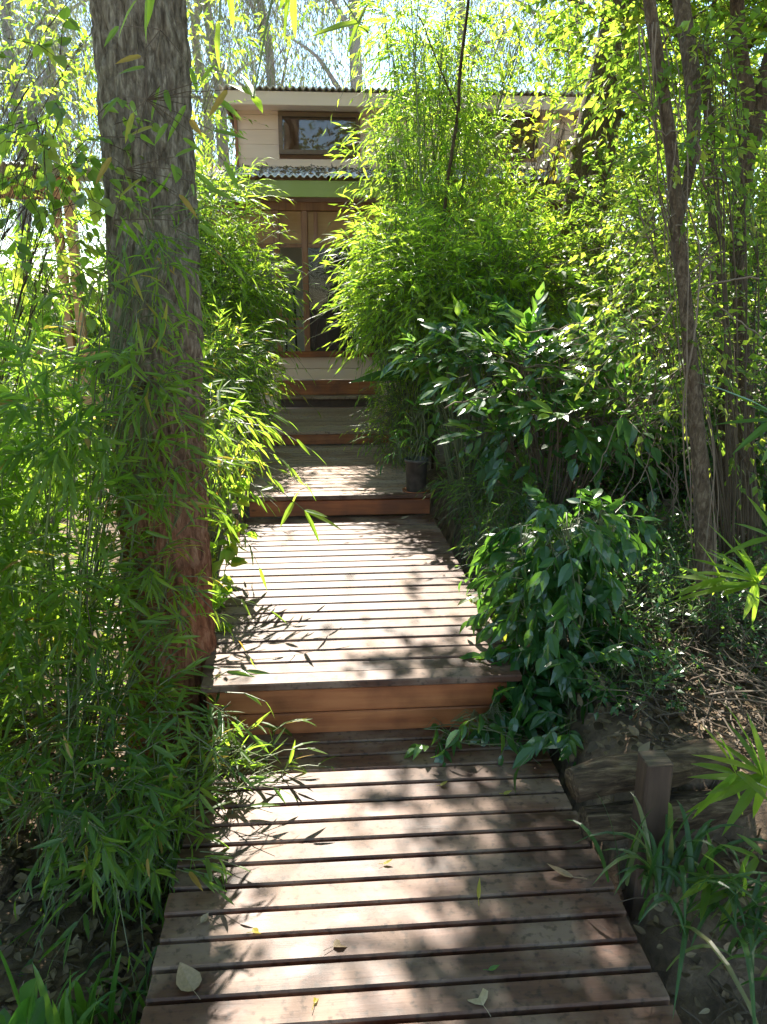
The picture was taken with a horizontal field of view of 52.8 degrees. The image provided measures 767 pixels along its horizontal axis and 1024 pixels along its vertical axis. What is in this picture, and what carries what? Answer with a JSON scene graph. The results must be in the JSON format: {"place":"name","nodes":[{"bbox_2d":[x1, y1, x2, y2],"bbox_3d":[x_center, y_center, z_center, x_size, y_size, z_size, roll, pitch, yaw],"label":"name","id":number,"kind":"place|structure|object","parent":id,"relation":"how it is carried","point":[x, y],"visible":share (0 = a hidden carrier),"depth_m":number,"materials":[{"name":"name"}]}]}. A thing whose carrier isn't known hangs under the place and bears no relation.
{"place":"outdoors","nodes":[
{"label":"outdoors","id":0,"kind":"place"},
{"bbox_2d":[119,0,369,112],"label":"bamboo branch","id":1,"kind":"object","parent":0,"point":[250,89],"visible":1,"depth_m":1.52,"materials":[{"name":"green plant"}]},
{"bbox_2d":[0,303,766,1023],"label":"ground","id":2,"kind":"structure","parent":0,"point":[692,985],"depth_m":2.36,"materials":[{"name":"soil"}]},
{"bbox_2d":[0,854,23,900],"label":"log","id":3,"kind":"object","parent":2,"relation":"on","point":[11,867],"visible":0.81,"depth_m":2.35,"materials":[{"name":"brown wood"}]},
{"bbox_2d":[0,493,24,746],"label":"bamboo clump","id":4,"kind":"object","parent":2,"relation":"on","point":[4,502],"visible":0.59,"depth_m":2.43,"materials":[{"name":"green plant"}]},
{"bbox_2d":[0,615,41,783],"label":"bamboo clump","id":5,"kind":"object","parent":2,"relation":"on","point":[1,691],"visible":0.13,"depth_m":2.88,"materials":[{"name":"green plant"}]},
{"bbox_2d":[0,978,44,1023],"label":"ground plant","id":6,"kind":"object","parent":2,"relation":"on","point":[30,1009],"visible":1,"depth_m":1.71,"materials":[{"name":"green plant"}]},
{"bbox_2d":[0,238,59,385],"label":"background shrub","id":7,"kind":"object","parent":2,"relation":"on","point":[14,265],"visible":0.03,"depth_m":11.30,"materials":[{"name":"green plant"}]},
{"bbox_2d":[0,0,102,328],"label":"tree","id":8,"kind":"object","parent":2,"relation":"on","point":[15,159],"visible":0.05,"depth_m":15.55,"materials":[{"name":"green plant"}]},
{"bbox_2d":[0,178,110,556],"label":"bamboo clump","id":9,"kind":"object","parent":2,"relation":"on","point":[60,301],"visible":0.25,"depth_m":4.84,"materials":[{"name":"green plant"}]},
{"bbox_2d":[0,161,111,448],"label":"pergola","id":10,"kind":"object","parent":2,"relation":"on","point":[70,341],"visible":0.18,"depth_m":7.96,"materials":[{"name":"brown wood"}]},
{"bbox_2d":[3,266,112,393],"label":"background shrub","id":11,"kind":"object","parent":2,"relation":"on","point":[91,335],"visible":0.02,"depth_m":10.10,"materials":[{"name":"green plant"}]},
{"bbox_2d":[0,950,121,1023],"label":"grass tuft","id":12,"kind":"object","parent":2,"relation":"on","point":[61,1013],"visible":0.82,"depth_m":1.84,"materials":[{"name":"green plant"}]},
{"bbox_2d":[0,316,127,725],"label":"bamboo clump","id":13,"kind":"object","parent":2,"relation":"on","point":[57,333],"visible":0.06,"depth_m":3.21,"materials":[{"name":"green plant"}]},
{"bbox_2d":[0,6,199,414],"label":"climbing vine","id":14,"kind":"object","parent":2,"relation":"on","point":[44,156],"visible":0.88,"depth_m":2.44,"materials":[{"name":"green plant"}]},
{"bbox_2d":[0,0,203,311],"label":"tree","id":15,"kind":"object","parent":2,"relation":"on","point":[84,183],"visible":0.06,"depth_m":16.72,"materials":[{"name":"green plant"}]},
{"bbox_2d":[0,0,204,308],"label":"tree","id":16,"kind":"object","parent":2,"relation":"on","point":[42,80],"visible":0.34,"depth_m":12.01,"materials":[{"name":"green plant"}]},
{"bbox_2d":[0,0,218,258],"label":"broadleaf shrub","id":17,"kind":"object","parent":2,"relation":"on","point":[63,72],"visible":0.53,"depth_m":5.67,"materials":[{"name":"green plant"}]},
{"bbox_2d":[59,944,159,1023],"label":"grass tuft","id":18,"kind":"object","parent":2,"relation":"on","point":[75,1017],"visible":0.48,"depth_m":1.99,"materials":[{"name":"green plant"}]},
{"bbox_2d":[0,248,225,437],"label":"background shrub","id":19,"kind":"object","parent":2,"relation":"on","point":[96,332],"visible":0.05,"depth_m":8.80,"materials":[{"name":"green plant"}]},
{"bbox_2d":[0,268,245,836],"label":"bamboo clump","id":20,"kind":"object","parent":2,"relation":"on","point":[55,458],"visible":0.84,"depth_m":2.48,"materials":[{"name":"green plant"}]},
{"bbox_2d":[90,0,216,772],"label":"tree","id":21,"kind":"object","parent":2,"relation":"on","point":[170,67],"visible":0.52,"depth_m":2.69,"materials":[{"name":"brown plant"}]},
{"bbox_2d":[27,172,285,789],"bbox_3d":[-0.782,0.025,2.636,0.824,2.175,0.721,8,17,28],"label":"bamboo shrub","id":22,"kind":"object","parent":2,"relation":"on","point":[130,279],"visible":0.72,"depth_m":2.54,"materials":[{"name":"green plant"}]},
{"bbox_2d":[0,598,326,1008],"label":"bamboo shrub","id":23,"kind":"object","parent":2,"relation":"on","point":[146,841],"visible":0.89,"depth_m":2.33,"materials":[{"name":"green plant"}]},
{"bbox_2d":[86,26,247,795],"bbox_3d":[-0.679,-0.119,2.459,0.584,2.524,0.084,-2,16,-8],"label":"bamboo branch","id":24,"kind":"object","parent":2,"relation":"on","point":[219,100],"visible":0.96,"depth_m":2.20,"materials":[{"name":"green plant"}]},
{"bbox_2d":[47,185,301,415],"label":"background shrub","id":25,"kind":"object","parent":2,"relation":"on","point":[85,238],"visible":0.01,"depth_m":10.24,"materials":[{"name":"green plant"}]},
{"bbox_2d":[62,0,324,343],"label":"tree","id":26,"kind":"object","parent":2,"relation":"on","point":[201,102],"visible":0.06,"depth_m":16.86,"materials":[{"name":"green plant"}]},
{"bbox_2d":[89,0,346,200],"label":"tree","id":27,"kind":"object","parent":2,"relation":"on","point":[200,38],"visible":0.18,"depth_m":14.89,"materials":[{"name":"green plant"}]},
{"bbox_2d":[207,432,258,632],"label":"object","id":28,"kind":"object","parent":2,"relation":"on","point":[229,552],"visible":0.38,"depth_m":3.63,"materials":[{"name":"green plant"}]},
{"bbox_2d":[147,710,335,824],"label":"bamboo shrub","id":29,"kind":"object","parent":2,"relation":"on","point":[230,738],"visible":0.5,"depth_m":2.69,"materials":[{"name":"green plant"}]},
{"bbox_2d":[201,295,320,538],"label":"bamboo shrub","id":30,"kind":"object","parent":2,"relation":"on","point":[251,389],"visible":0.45,"depth_m":5.71,"materials":[{"name":"green plant"}]},
{"bbox_2d":[201,378,324,588],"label":"bamboo shrub","id":31,"kind":"object","parent":2,"relation":"on","point":[224,446],"visible":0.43,"depth_m":3.77,"materials":[{"name":"green plant"}]},
{"bbox_2d":[213,455,339,543],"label":"bamboo branch","id":32,"kind":"object","parent":31,"relation":"attached to","point":[314,513],"visible":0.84,"depth_m":3.45,"materials":[{"name":"green plant"}]},
{"bbox_2d":[195,137,337,431],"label":"bamboo shrub","id":33,"kind":"object","parent":2,"relation":"on","point":[250,295],"visible":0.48,"depth_m":6.69,"materials":[{"name":"green plant"}]},
{"bbox_2d":[186,0,388,199],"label":"tree","id":34,"kind":"object","parent":2,"relation":"on","point":[266,56],"visible":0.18,"depth_m":14.00,"materials":[{"name":"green plant"}]},
{"bbox_2d":[187,0,439,200],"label":"tree","id":35,"kind":"object","parent":2,"relation":"on","point":[241,19],"visible":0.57,"depth_m":8.19,"materials":[{"name":"green plant"}]},
{"bbox_2d":[188,0,513,120],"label":"tree","id":36,"kind":"object","parent":2,"relation":"on","point":[353,50],"visible":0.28,"depth_m":13.15,"materials":[{"name":"green plant"}]},
{"bbox_2d":[201,515,521,736],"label":"deck platform","id":37,"kind":"structure","parent":2,"relation":"on","point":[366,636],"depth_m":3.31,"materials":[{"name":"brown wood"}]},
{"bbox_2d":[209,445,431,538],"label":"deck platform","id":38,"kind":"structure","parent":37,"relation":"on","point":[342,481],"depth_m":5.33,"materials":[{"name":"brown wood"}]},
{"bbox_2d":[402,456,429,492],"bbox_3d":[0.218,-0.248,5.147,0.188,0.224,0.188,-1,15,-4],"label":"plant pot","id":39,"kind":"object","parent":38,"relation":"on","point":[416,473],"visible":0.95,"depth_m":5.09,"materials":[{"name":"grey ceramic"}]},
{"bbox_2d":[380,396,459,475],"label":"potted plant","id":40,"kind":"object","parent":39,"relation":"in","point":[405,441],"visible":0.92,"depth_m":5.06,"materials":[{"name":"green plant"}]},
{"bbox_2d":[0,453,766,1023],"bbox_3d":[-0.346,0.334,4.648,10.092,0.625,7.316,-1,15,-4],"label":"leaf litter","id":41,"kind":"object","parent":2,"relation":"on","point":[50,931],"visible":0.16,"depth_m":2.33,"materials":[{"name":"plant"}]},
{"bbox_2d":[0,542,766,1023],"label":"brushwood","id":42,"kind":"object","parent":2,"relation":"on","point":[734,676],"visible":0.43,"depth_m":2.78,"materials":[{"name":"brown plant"}]},
{"bbox_2d":[339,348,439,483],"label":"bamboo shrub","id":43,"kind":"object","parent":2,"relation":"on","point":[392,415],"visible":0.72,"depth_m":5.97,"materials":[{"name":"green plant"}]},
{"bbox_2d":[349,357,442,448],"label":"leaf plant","id":44,"kind":"object","parent":2,"relation":"on","point":[367,377],"visible":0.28,"depth_m":5.83,"materials":[{"name":"green plant"}]},
{"bbox_2d":[195,84,624,412],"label":"wooden house","id":45,"kind":"structure","parent":2,"relation":"on","point":[294,119],"depth_m":8.49,"materials":[{"name":"paint"}]},
{"bbox_2d":[263,280,316,350],"bbox_3d":[-1.057,-2.170,8.654,0.441,0.873,0.503,8,17,26],"label":"chair","id":46,"kind":"object","parent":45,"relation":"on","point":[295,323],"visible":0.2,"depth_m":8.51,"materials":[{"name":"wood"}]},
{"bbox_2d":[278,111,359,155],"bbox_3d":[-0.718,-4.240,8.671,0.910,0.430,0.075,-1,15,-4],"label":"window frame","id":47,"kind":"structure","parent":45,"relation":"in","point":[281,114],"depth_m":8.63,"materials":[{"name":"brown wood"}]},
{"bbox_2d":[261,408,392,444],"bbox_3d":[-0.539,-0.850,7.525,1.188,0.122,1.470,-1,15,-4],"label":"step","id":48,"kind":"object","parent":45,"relation":"attached to","point":[328,426],"visible":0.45,"depth_m":7.05,"materials":[{"name":"brown wood"}]},
{"bbox_2d":[275,380,380,407],"bbox_3d":[-0.596,-1.270,8.300,1.120,0.275,0.170,-1,15,-4],"label":"step","id":49,"kind":"object","parent":45,"relation":"attached to","point":[325,393],"visible":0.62,"depth_m":8.31,"materials":[{"name":"brown wood"}]},
{"bbox_2d":[313,278,361,350],"bbox_3d":[-0.522,-2.180,8.691,0.441,0.873,0.503,-7,17,-24],"label":"chair","id":50,"kind":"object","parent":45,"relation":"on","point":[325,317],"visible":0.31,"depth_m":8.53,"materials":[{"name":"wood"}]},
{"bbox_2d":[199,162,613,177],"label":"roof litter","id":51,"kind":"object","parent":45,"relation":"on","point":[297,169],"visible":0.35,"depth_m":8.04,"materials":[{"name":"brown plant"}]},
{"bbox_2d":[462,115,539,157],"bbox_3d":[1.331,-4.281,8.821,0.880,0.430,0.075,-1,15,-4],"label":"window frame","id":52,"kind":"structure","parent":45,"relation":"in","point":[527,118],"depth_m":8.78,"materials":[{"name":"brown wood"}]},
{"bbox_2d":[140,726,681,1023],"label":"deck platform","id":53,"kind":"structure","parent":2,"relation":"on","point":[418,931],"depth_m":2.12,"materials":[{"name":"brown wood"}]},
{"bbox_2d":[176,962,201,999],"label":"fallen leaf","id":54,"kind":"object","parent":53,"relation":"on","point":[188,978],"visible":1,"depth_m":1.87,"materials":[{"name":"plant"}]},
{"bbox_2d":[197,912,208,924],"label":"fallen leaf","id":55,"kind":"object","parent":53,"relation":"on","point":[204,918],"visible":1,"depth_m":2.06,"materials":[{"name":"plant"}]},
{"bbox_2d":[247,928,260,933],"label":"fallen leaf","id":56,"kind":"object","parent":53,"relation":"on","point":[254,930],"visible":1,"depth_m":2.03,"materials":[{"name":"yellow plant"}]},
{"bbox_2d":[324,939,345,950],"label":"fallen leaf","id":57,"kind":"object","parent":53,"relation":"on","point":[336,943],"visible":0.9,"depth_m":1.98,"materials":[{"name":"beige plant"}]},
{"bbox_2d":[477,878,480,903],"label":"fallen leaf","id":58,"kind":"object","parent":53,"relation":"on","point":[479,890],"visible":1,"depth_m":2.16,"materials":[{"name":"green plant"}]},
{"bbox_2d":[468,988,490,1016],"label":"fallen leaf","id":59,"kind":"object","parent":53,"relation":"on","point":[481,999],"visible":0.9,"depth_m":1.83,"materials":[{"name":"plant"}]},
{"bbox_2d":[483,965,498,970],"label":"fallen leaf","id":60,"kind":"object","parent":53,"relation":"on","point":[493,967],"visible":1,"depth_m":1.91,"materials":[{"name":"green plant"}]},
{"bbox_2d":[548,864,585,878],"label":"fallen leaf","id":61,"kind":"object","parent":53,"relation":"on","point":[563,872],"visible":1,"depth_m":2.22,"materials":[{"name":"plant"}]},
{"bbox_2d":[321,0,511,457],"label":"bamboo clump","id":62,"kind":"object","parent":2,"relation":"on","point":[396,100],"visible":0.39,"depth_m":6.29,"materials":[{"name":"green plant"}]},
{"bbox_2d":[418,0,469,468],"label":"hanging stem","id":63,"kind":"object","parent":2,"relation":"on","point":[457,106],"visible":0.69,"depth_m":6.01,"materials":[{"name":"brown plant"}]},
{"bbox_2d":[299,0,589,90],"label":"tree","id":64,"kind":"object","parent":2,"relation":"on","point":[460,30],"visible":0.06,"depth_m":14.28,"materials":[{"name":"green plant"}]},
{"bbox_2d":[279,178,614,456],"bbox_3d":[0.512,-1.381,6.226,2.706,2.422,2.331,-1,15,-4],"label":"bamboo shrub","id":65,"kind":"object","parent":2,"relation":"on","point":[389,288],"visible":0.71,"depth_m":5.76,"materials":[{"name":"green plant"}]},
{"bbox_2d":[404,687,545,766],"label":"broadleaf shrub","id":66,"kind":"object","parent":2,"relation":"on","point":[500,724],"visible":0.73,"depth_m":2.84,"materials":[{"name":"green plant"}]},
{"bbox_2d":[310,0,642,455],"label":"bamboo shrub","id":67,"kind":"object","parent":2,"relation":"on","point":[467,158],"visible":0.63,"depth_m":6.52,"materials":[{"name":"green plant"}]},
{"bbox_2d":[380,279,605,527],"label":"broadleaf shrub","id":68,"kind":"object","parent":2,"relation":"on","point":[482,445],"visible":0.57,"depth_m":5.07,"materials":[{"name":"green plant"}]},
{"bbox_2d":[457,588,546,646],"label":"broadleaf shrub","id":69,"kind":"object","parent":2,"relation":"on","point":[505,637],"visible":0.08,"depth_m":3.46,"materials":[{"name":"green plant"}]},
{"bbox_2d":[416,451,589,591],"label":"bamboo shrub","id":70,"kind":"object","parent":2,"relation":"on","point":[492,503],"visible":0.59,"depth_m":4.60,"materials":[{"name":"green plant"}]},
{"bbox_2d":[402,207,631,485],"bbox_3d":[0.982,-1.080,5.671,1.716,2.238,1.284,-1,15,-4],"label":"broadleaf shrub","id":71,"kind":"object","parent":2,"relation":"on","point":[519,285],"visible":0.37,"depth_m":5.44,"materials":[{"name":"green plant"}]},
{"bbox_2d":[477,97,575,452],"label":"climbing vine","id":72,"kind":"object","parent":2,"relation":"on","point":[539,154],"visible":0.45,"depth_m":7.08,"materials":[{"name":"green plant"}]},
{"bbox_2d":[422,0,646,219],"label":"tree","id":73,"kind":"object","parent":2,"relation":"on","point":[529,20],"visible":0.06,"depth_m":13.21,"materials":[{"name":"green plant"}]},
{"bbox_2d":[458,482,663,792],"bbox_3d":[0.727,0.568,3.091,1.100,1.333,0.945,-7,17,-24],"label":"broadleaf shrub","id":74,"kind":"object","parent":2,"relation":"on","point":[552,586],"visible":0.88,"depth_m":2.98,"materials":[{"name":"green plant"}]},
{"bbox_2d":[369,35,766,450],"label":"thicket shrub","id":75,"kind":"object","parent":2,"relation":"on","point":[555,95],"visible":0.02,"depth_m":6.77,"materials":[{"name":"green plant"}]},
{"bbox_2d":[418,282,724,528],"bbox_3d":[1.005,-0.480,4.353,1.584,1.579,1.973,-1,15,-4],"label":"broadleaf shrub","id":76,"kind":"object","parent":2,"relation":"on","point":[582,441],"visible":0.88,"depth_m":4.29,"materials":[{"name":"green plant"}]},
{"bbox_2d":[444,304,726,543],"bbox_3d":[1.242,-0.416,4.153,1.667,1.396,0.824,-7,17,-22],"label":"dry vine","id":77,"kind":"object","parent":2,"relation":"on","point":[671,447],"visible":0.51,"depth_m":4.08,"materials":[{"name":"brown plant"}]},
{"bbox_2d":[435,0,766,459],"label":"tree","id":78,"kind":"object","parent":2,"relation":"on","point":[579,168],"visible":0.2,"depth_m":6.41,"materials":[{"name":"green plant"}]},
{"bbox_2d":[452,480,766,719],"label":"ground ivy","id":79,"kind":"object","parent":2,"relation":"on","point":[658,580],"visible":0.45,"depth_m":3.21,"materials":[{"name":"green plant"}]},
{"bbox_2d":[459,0,760,279],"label":"tree","id":80,"kind":"object","parent":2,"relation":"on","point":[571,82],"visible":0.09,"depth_m":10.90,"materials":[{"name":"green plant"}]},
{"bbox_2d":[461,118,766,470],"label":"thicket shrub","id":81,"kind":"object","parent":2,"relation":"on","point":[605,274],"visible":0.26,"depth_m":5.40,"materials":[{"name":"green plant"}]},
{"bbox_2d":[505,361,766,514],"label":"thicket shrub","id":82,"kind":"object","parent":2,"relation":"on","point":[615,474],"visible":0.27,"depth_m":5.28,"materials":[{"name":"green plant"}]},
{"bbox_2d":[516,0,766,647],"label":"tree","id":83,"kind":"object","parent":2,"relation":"on","point":[680,11],"visible":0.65,"depth_m":3.17,"materials":[{"name":"brown plant"}]},
{"bbox_2d":[629,22,759,644],"bbox_3d":[1.160,-0.506,3.045,0.595,2.460,0.262,-3,16,-11],"label":"dry vine","id":84,"kind":"object","parent":83,"relation":"attached to","point":[703,178],"visible":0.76,"depth_m":2.89,"materials":[{"name":"brown plant"}]},
{"bbox_2d":[623,750,673,920],"bbox_3d":[0.746,0.933,2.188,0.074,0.539,0.074,-1,15,-4],"label":"timber post","id":85,"kind":"object","parent":2,"relation":"on","point":[653,780],"visible":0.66,"depth_m":2.13,"materials":[{"name":"brown wood"}]},
{"bbox_2d":[539,0,766,581],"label":"thicket shrub","id":86,"kind":"object","parent":2,"relation":"on","point":[724,333],"visible":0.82,"depth_m":3.44,"materials":[{"name":"green plant"}]},
{"bbox_2d":[606,128,715,391],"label":"background shrub","id":87,"kind":"object","parent":2,"relation":"on","point":[661,229],"visible":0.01,"depth_m":11.55,"materials":[{"name":"green plant"}]},
{"bbox_2d":[578,788,753,840],"bbox_3d":[0.856,0.900,2.325,0.541,0.131,0.117,-3,16,-9],"label":"log","id":88,"kind":"object","parent":2,"relation":"on","point":[594,819],"visible":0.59,"depth_m":2.28,"materials":[{"name":"brown wood"}]},
{"bbox_2d":[565,739,741,802],"bbox_3d":[0.808,0.769,2.314,0.536,0.142,0.118,-3,16,-11],"label":"log","id":89,"kind":"object","parent":88,"relation":"on","point":[602,776],"visible":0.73,"depth_m":2.27,"materials":[{"name":"brown wood"}]},
{"bbox_2d":[568,0,766,553],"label":"tree","id":90,"kind":"object","parent":2,"relation":"on","point":[758,103],"visible":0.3,"depth_m":4.09,"materials":[{"name":"brown plant"}]},
{"bbox_2d":[570,792,766,932],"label":"grass tuft","id":91,"kind":"object","parent":2,"relation":"on","point":[672,857],"visible":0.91,"depth_m":2.04,"materials":[{"name":"green plant"}]},
{"bbox_2d":[606,207,766,531],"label":"thicket shrub","id":92,"kind":"object","parent":2,"relation":"on","point":[763,480],"visible":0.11,"depth_m":5.07,"materials":[{"name":"green plant"}]},
{"bbox_2d":[619,64,766,538],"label":"tree","id":93,"kind":"object","parent":2,"relation":"on","point":[720,371],"visible":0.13,"depth_m":4.46,"materials":[{"name":"brown plant"}]},
{"bbox_2d":[638,849,766,1023],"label":"grass tuft","id":94,"kind":"object","parent":2,"relation":"on","point":[747,934],"visible":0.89,"depth_m":1.89,"materials":[{"name":"green plant"}]},
{"bbox_2d":[666,496,766,624],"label":"bamboo shoot","id":95,"kind":"object","parent":2,"relation":"on","point":[714,585],"visible":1,"depth_m":2.53,"materials":[{"name":"green plant"}]},
{"bbox_2d":[674,0,766,385],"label":"tree","id":96,"kind":"object","parent":2,"relation":"on","point":[752,49],"visible":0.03,"depth_m":10.65,"materials":[{"name":"green plant"}]},
{"bbox_2d":[680,833,766,931],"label":"bamboo shoot","id":97,"kind":"object","parent":2,"relation":"on","point":[707,898],"visible":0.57,"depth_m":1.97,"materials":[{"name":"green plant"}]},
{"bbox_2d":[685,701,766,834],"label":"bamboo shoot","id":98,"kind":"object","parent":2,"relation":"on","point":[733,783],"visible":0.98,"depth_m":2.09,"materials":[{"name":"green plant"}]},
{"bbox_2d":[701,383,766,465],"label":"bamboo shoot","id":99,"kind":"object","parent":2,"relation":"on","point":[759,431],"visible":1,"depth_m":2.60,"materials":[{"name":"green plant"}]},
{"bbox_2d":[715,192,766,411],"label":"background shrub","id":100,"kind":"object","parent":2,"relation":"on","point":[756,311],"visible":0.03,"depth_m":10.00,"materials":[{"name":"green plant"}]},
{"bbox_2d":[0,0,766,302],"label":"sky","id":101,"kind":"structure","parent":0,"point":[4,261],"materials":[{"name":"white"}]}
]}

